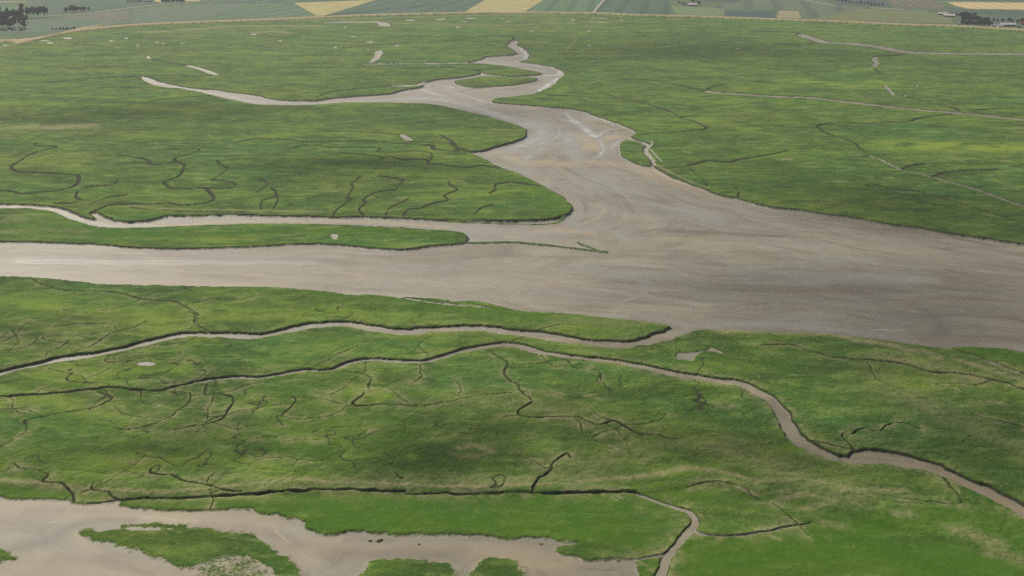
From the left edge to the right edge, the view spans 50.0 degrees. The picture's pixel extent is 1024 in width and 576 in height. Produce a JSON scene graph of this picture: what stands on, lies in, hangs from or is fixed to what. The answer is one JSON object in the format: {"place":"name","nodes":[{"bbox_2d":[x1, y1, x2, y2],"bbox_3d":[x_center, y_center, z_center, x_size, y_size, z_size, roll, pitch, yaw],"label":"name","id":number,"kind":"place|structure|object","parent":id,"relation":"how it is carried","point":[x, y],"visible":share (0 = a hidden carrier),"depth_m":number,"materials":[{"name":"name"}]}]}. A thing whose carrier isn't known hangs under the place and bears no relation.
{"place":"outdoors","nodes":[
{"label":"outdoors","id":0,"kind":"place"},
{"bbox_2d":[0,1,27,2],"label":"stubble field","id":1,"kind":"structure","parent":0,"point":[12,1],"depth_m":3251.14,"materials":[{"name":"beige plant"}]},
{"bbox_2d":[1,6,46,16],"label":"crop field","id":2,"kind":"structure","parent":0,"point":[11,8],"depth_m":2960.68,"materials":[{"name":"green plant"}]},
{"bbox_2d":[0,18,127,32],"bbox_3d":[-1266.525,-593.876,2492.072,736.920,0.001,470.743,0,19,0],"label":"crop field","id":3,"kind":"structure","parent":0,"point":[40,25],"depth_m":2535.97,"materials":[{"name":"green plant"}]},
{"bbox_2d":[14,11,20,22],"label":"poplar tree","id":4,"kind":"object","parent":3,"relation":"on","point":[17,16],"visible":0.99,"depth_m":2470.51,"materials":[{"name":"green plant"}]},
{"bbox_2d":[18,3,23,14],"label":"poplar tree","id":5,"kind":"object","parent":3,"relation":"on","point":[21,9],"visible":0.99,"depth_m":2675.91,"materials":[{"name":"green plant"}]},
{"bbox_2d":[64,10,129,19],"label":"ploughed field","id":6,"kind":"structure","parent":0,"point":[115,15],"depth_m":2746.35,"materials":[{"name":"brown soil"}]},
{"bbox_2d":[26,0,175,13],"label":"crop field","id":7,"kind":"structure","parent":0,"point":[55,6],"depth_m":3136.04,"materials":[{"name":"green plant"}]},
{"bbox_2d":[39,2,185,16],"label":"road","id":8,"kind":"structure","parent":0,"point":[109,10],"depth_m":2955.90,"materials":[{"name":"grey asphalt"}]},
{"bbox_2d":[132,4,248,23],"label":"crop field","id":9,"kind":"structure","parent":0,"point":[184,13],"depth_m":2865.26,"materials":[{"name":"green plant"}]},
{"bbox_2d":[206,3,312,19],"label":"crop field","id":10,"kind":"structure","parent":0,"point":[263,10],"depth_m":2865.41,"materials":[{"name":"green plant"}]},
{"bbox_2d":[201,0,337,2],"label":"crop field","id":11,"kind":"structure","parent":0,"point":[249,1],"depth_m":3250.62,"materials":[{"name":"green plant"}]},
{"bbox_2d":[0,76,651,309],"bbox_3d":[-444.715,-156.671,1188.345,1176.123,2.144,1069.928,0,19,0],"label":"marsh island","id":12,"kind":"structure","parent":0,"point":[26,224],"depth_m":843.64,"materials":[{"name":"green plant"}]},
{"bbox_2d":[295,0,372,15],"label":"wheat field","id":13,"kind":"structure","parent":0,"point":[321,8],"depth_m":3100.82,"materials":[{"name":"yellow plant"}]},
{"bbox_2d":[325,0,482,15],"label":"crop field","id":14,"kind":"structure","parent":0,"point":[397,6],"depth_m":3029.79,"materials":[{"name":"green plant"}]},
{"bbox_2d":[465,0,542,11],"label":"wheat field","id":15,"kind":"structure","parent":0,"point":[502,5],"depth_m":3100.50,"materials":[{"name":"yellow plant"}]},
{"bbox_2d":[0,14,1023,575],"bbox_3d":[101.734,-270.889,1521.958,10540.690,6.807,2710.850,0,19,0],"label":"marsh","id":16,"kind":"structure","parent":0,"point":[506,442],"depth_m":625.26,"materials":[{"name":"green plant"}]},
{"bbox_2d":[0,21,1023,575],"bbox_3d":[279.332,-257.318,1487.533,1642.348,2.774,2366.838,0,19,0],"label":"creek bed","id":17,"kind":"object","parent":16,"relation":"in","point":[798,439],"visible":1,"depth_m":605.12,"materials":[{"name":"grey soil"}]},
{"bbox_2d":[0,40,1023,575],"bbox_3d":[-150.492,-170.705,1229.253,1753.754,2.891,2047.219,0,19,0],"label":"mudflat","id":18,"kind":"structure","parent":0,"point":[678,254],"depth_m":758.10,"materials":[{"name":"grey soil"}]},
{"bbox_2d":[0,9,1023,49],"bbox_3d":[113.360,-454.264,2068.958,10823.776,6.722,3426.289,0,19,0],"label":"dike","id":19,"kind":"structure","parent":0,"point":[12,42],"depth_m":2587.18,"materials":[{"name":"green plant"}]},
{"bbox_2d":[0,0,1023,38],"bbox_3d":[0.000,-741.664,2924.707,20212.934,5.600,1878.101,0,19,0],"label":"farmland","id":20,"kind":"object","parent":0,"point":[166,4],"visible":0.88,"depth_m":2963.01,"materials":[{"name":"green plant"}]},
{"bbox_2d":[0,18,6,25],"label":"tree","id":21,"kind":"object","parent":20,"relation":"on","point":[3,20],"visible":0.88,"depth_m":2462.61,"materials":[{"name":"green plant"}]},
{"bbox_2d":[0,11,8,19],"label":"tree","id":22,"kind":"object","parent":20,"relation":"on","point":[4,15],"visible":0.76,"depth_m":2562.44,"materials":[{"name":"green plant"}]},
{"bbox_2d":[6,19,13,27],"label":"tree","id":23,"kind":"object","parent":20,"relation":"on","point":[9,22],"visible":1,"depth_m":2448.02,"materials":[{"name":"green plant"}]},
{"bbox_2d":[19,19,26,26],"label":"tree","id":24,"kind":"object","parent":20,"relation":"on","point":[22,23],"visible":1,"depth_m":2441.16,"materials":[{"name":"green plant"}]},
{"bbox_2d":[21,14,28,19],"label":"tree","id":25,"kind":"object","parent":20,"relation":"on","point":[24,17],"visible":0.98,"depth_m":2586.73,"materials":[{"name":"green plant"}]},
{"bbox_2d":[701,0,942,18],"bbox_3d":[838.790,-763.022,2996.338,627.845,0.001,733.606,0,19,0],"label":"crop field","id":26,"kind":"structure","parent":20,"relation":"on","point":[808,9],"depth_m":3026.93,"materials":[{"name":"green plant"}]},
{"bbox_2d":[527,0,601,11],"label":"crop field","id":27,"kind":"structure","parent":0,"point":[567,5],"depth_m":3064.49,"materials":[{"name":"green plant"}]},
{"bbox_2d":[597,0,672,14],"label":"crop field","id":28,"kind":"structure","parent":0,"point":[662,7],"depth_m":3029.31,"materials":[{"name":"green plant"}]},
{"bbox_2d":[671,5,723,15],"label":"crop field","id":29,"kind":"structure","parent":0,"point":[680,10],"depth_m":2895.21,"materials":[{"name":"green plant"}]},
{"bbox_2d":[698,0,737,1],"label":"crop field","id":30,"kind":"structure","parent":0,"point":[720,0],"depth_m":3290.31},
{"bbox_2d":[724,11,774,17],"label":"crop field","id":31,"kind":"structure","parent":0,"point":[749,14],"depth_m":2803.15,"materials":[{"name":"plant"}]},
{"bbox_2d":[777,10,800,17],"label":"stubble field","id":32,"kind":"structure","parent":0,"point":[787,14],"depth_m":2803.00,"materials":[{"name":"beige plant"}]},
{"bbox_2d":[833,0,891,5],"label":"crop field","id":33,"kind":"structure","parent":0,"point":[840,2],"depth_m":3209.87,"materials":[{"name":"green plant"}]},
{"bbox_2d":[812,9,952,23],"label":"crop field","id":34,"kind":"structure","parent":0,"point":[882,15],"depth_m":2716.33,"materials":[{"name":"green plant"}]},
{"bbox_2d":[888,0,943,8],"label":"ploughed field","id":35,"kind":"structure","parent":0,"point":[930,4],"depth_m":3134.07,"materials":[{"name":"brown soil"}]},
{"bbox_2d":[939,1,986,1],"bbox_3d":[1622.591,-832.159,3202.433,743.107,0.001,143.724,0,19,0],"label":"crop field","id":36,"kind":"structure","parent":0,"point":[962,1],"depth_m":3248.92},
{"bbox_2d":[944,6,1023,14],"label":"crop field","id":37,"kind":"structure","parent":0,"point":[979,11],"depth_m":2893.54,"materials":[{"name":"green plant"}]},
{"bbox_2d":[948,2,1023,9],"bbox_3d":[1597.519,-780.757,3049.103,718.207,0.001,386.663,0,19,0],"label":"wheat field","id":38,"kind":"structure","parent":0,"point":[992,5],"depth_m":3097.08,"materials":[{"name":"yellow plant"}]},
{"bbox_2d":[950,0,1023,0],"bbox_3d":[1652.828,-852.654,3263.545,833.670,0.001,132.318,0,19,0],"label":"crop field","id":39,"kind":"structure","parent":0,"point":[986,0],"depth_m":3289.10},
{"bbox_2d":[955,14,1023,25],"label":"crop field","id":40,"kind":"structure","parent":0,"point":[1006,17],"depth_m":2715.33,"materials":[{"name":"green plant"}]},
{"bbox_2d":[943,14,954,16],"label":"barn","id":41,"kind":"structure","parent":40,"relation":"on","point":[948,15],"depth_m":2737.95,"materials":[{"name":"white metal"}]},
{"bbox_2d":[999,23,1015,25],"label":"farm shed","id":42,"kind":"structure","parent":40,"relation":"on","point":[1009,24],"depth_m":2492.57,"materials":[{"name":"metal"}]}
]}

